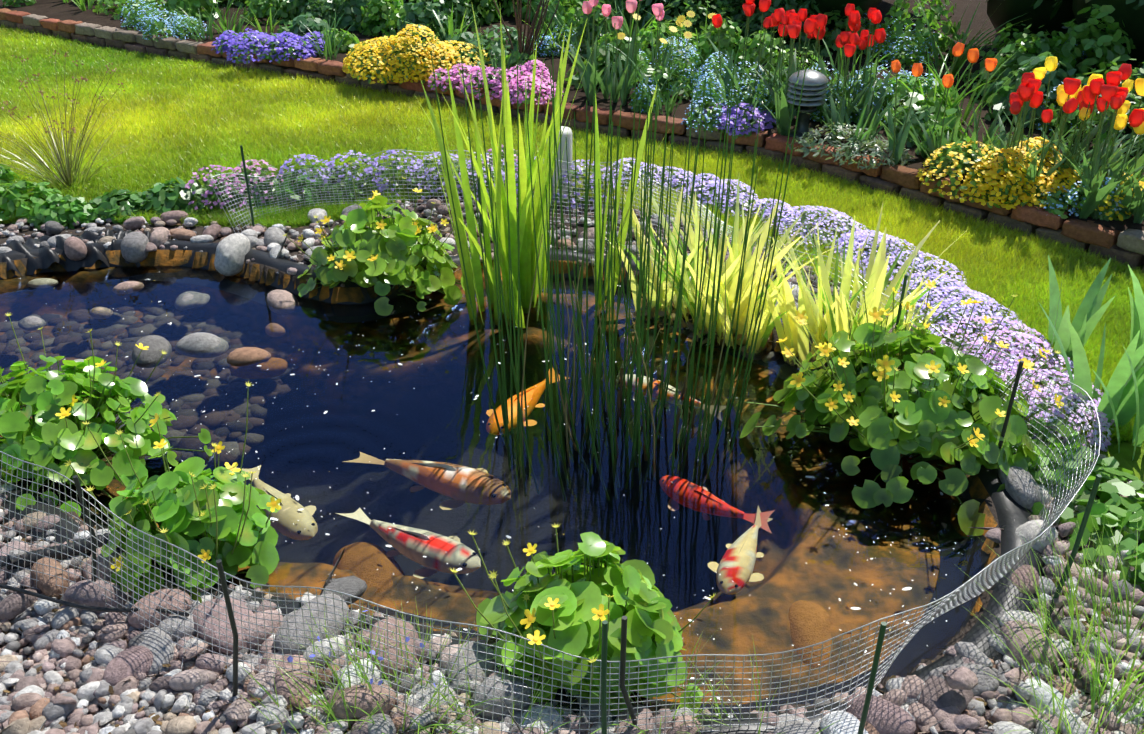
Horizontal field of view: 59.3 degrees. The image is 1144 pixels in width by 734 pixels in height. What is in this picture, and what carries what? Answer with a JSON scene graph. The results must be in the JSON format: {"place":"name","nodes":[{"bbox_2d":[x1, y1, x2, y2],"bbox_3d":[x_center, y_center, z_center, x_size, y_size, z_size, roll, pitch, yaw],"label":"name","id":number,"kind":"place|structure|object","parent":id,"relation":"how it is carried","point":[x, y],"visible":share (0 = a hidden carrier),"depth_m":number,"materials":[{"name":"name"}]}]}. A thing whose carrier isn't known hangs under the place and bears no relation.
{"place":"outdoors","nodes":[
{"label":"outdoors","id":0,"kind":"place"},
{"bbox_2d":[0,36,1143,733],"bbox_3d":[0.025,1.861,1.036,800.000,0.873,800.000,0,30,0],"label":"ground","id":1,"kind":"structure","parent":0,"point":[358,294],"depth_m":4.10,"materials":[{"name":"brown soil"}]},
{"bbox_2d":[0,527,188,616],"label":"hose","id":2,"kind":"object","parent":1,"relation":"on","point":[34,557],"visible":0.4,"depth_m":2.48,"materials":[{"name":"rubber"}]},
{"bbox_2d":[0,266,981,714],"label":"water surface","id":3,"kind":"object","parent":1,"relation":"in","point":[758,520],"visible":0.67,"depth_m":2.98,"materials":[{"name":"liquid"}]},
{"bbox_2d":[273,389,533,550],"bbox_3d":[-0.228,0.310,3.066,1.606,0.138,1.141,0,30,0],"label":"koi fish","id":4,"kind":"object","parent":3,"relation":"in","point":[463,475],"visible":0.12,"depth_m":2.95},
{"bbox_2d":[20,278,971,705],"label":"floating petals","id":5,"kind":"object","parent":3,"relation":"on","point":[534,508],"visible":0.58,"depth_m":2.78,"materials":[{"name":"yellow plant"}]},
{"bbox_2d":[0,228,1044,733],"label":"pond liner","id":6,"kind":"object","parent":1,"relation":"on","point":[1012,514],"visible":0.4,"depth_m":2.67,"materials":[{"name":"rubber"}]},
{"bbox_2d":[73,216,1023,724],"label":"fence stakes","id":7,"kind":"object","parent":1,"relation":"on","point":[235,632],"visible":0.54,"depth_m":2.08,"materials":[{"name":"black metal"}]},
{"bbox_2d":[0,149,1100,733],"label":"wire fence","id":8,"kind":"object","parent":1,"relation":"on","point":[1014,557],"visible":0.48,"depth_m":2.18,"materials":[{"name":"grey metal"}]},
{"bbox_2d":[546,126,571,204],"bbox_3d":[-0.058,-0.950,4.721,0.120,0.350,0.120,0,30,0],"label":"post","id":9,"kind":"object","parent":1,"relation":"on","point":[565,134],"visible":0.31,"depth_m":4.66,"materials":[{"name":"white plastic"}]},
{"bbox_2d":[0,0,1143,230],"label":"soil bed","id":10,"kind":"object","parent":1,"relation":"on","point":[58,10],"depth_m":6.78,"materials":[{"name":"brown soil"}]},
{"bbox_2d":[0,0,1143,686],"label":"flowers","id":11,"kind":"object","parent":10,"relation":"on","point":[1112,94],"visible":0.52,"depth_m":4.44,"materials":[{"name":"purple plant"}]},
{"bbox_2d":[786,69,827,138],"bbox_3d":[1.206,-1.362,5.187,0.200,0.338,0.200,0,30,0],"label":"garden lamp","id":12,"kind":"object","parent":10,"relation":"on","point":[815,80],"visible":0.81,"depth_m":5.10,"materials":[{"name":"metal"}]},
{"bbox_2d":[790,87,822,109],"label":"louvers","id":13,"kind":"object","parent":12,"relation":"on","point":[806,107],"visible":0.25,"depth_m":5.11,"materials":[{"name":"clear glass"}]},
{"bbox_2d":[0,0,1143,733],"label":"foliage","id":14,"kind":"object","parent":1,"relation":"on","point":[1104,36],"visible":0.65,"depth_m":4.59,"materials":[{"name":"green plant"}]},
{"bbox_2d":[0,194,1143,733],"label":"stones","id":15,"kind":"object","parent":1,"relation":"on","point":[138,654],"visible":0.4,"depth_m":2.23,"materials":[{"name":"grey stone"}]},
{"bbox_2d":[0,0,1143,718],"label":"leafy plants","id":16,"kind":"object","parent":1,"relation":"on","point":[926,426],"visible":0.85,"depth_m":2.78,"materials":[{"name":"green plant"}]},
{"bbox_2d":[0,23,1143,446],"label":"lawn grass","id":17,"kind":"structure","parent":1,"relation":"on","point":[184,117],"depth_m":5.34,"materials":[{"name":"green plant"}]},
{"bbox_2d":[0,0,1143,708],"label":"plant stems","id":18,"kind":"object","parent":1,"relation":"on","point":[562,376],"visible":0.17,"depth_m":2.96,"materials":[{"name":"green plant"}]},
{"bbox_2d":[0,8,1143,272],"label":"brick edging","id":19,"kind":"object","parent":1,"relation":"on","point":[1090,234],"visible":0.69,"depth_m":5.43,"materials":[{"name":"brown brick"}]},
{"bbox_2d":[0,189,1143,733],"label":"pebbles","id":20,"kind":"object","parent":1,"relation":"on","point":[948,721],"visible":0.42,"depth_m":2.17,"materials":[{"name":"grey stone"}]},
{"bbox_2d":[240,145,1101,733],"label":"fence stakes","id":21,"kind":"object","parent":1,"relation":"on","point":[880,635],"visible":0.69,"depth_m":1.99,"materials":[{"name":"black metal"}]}
]}

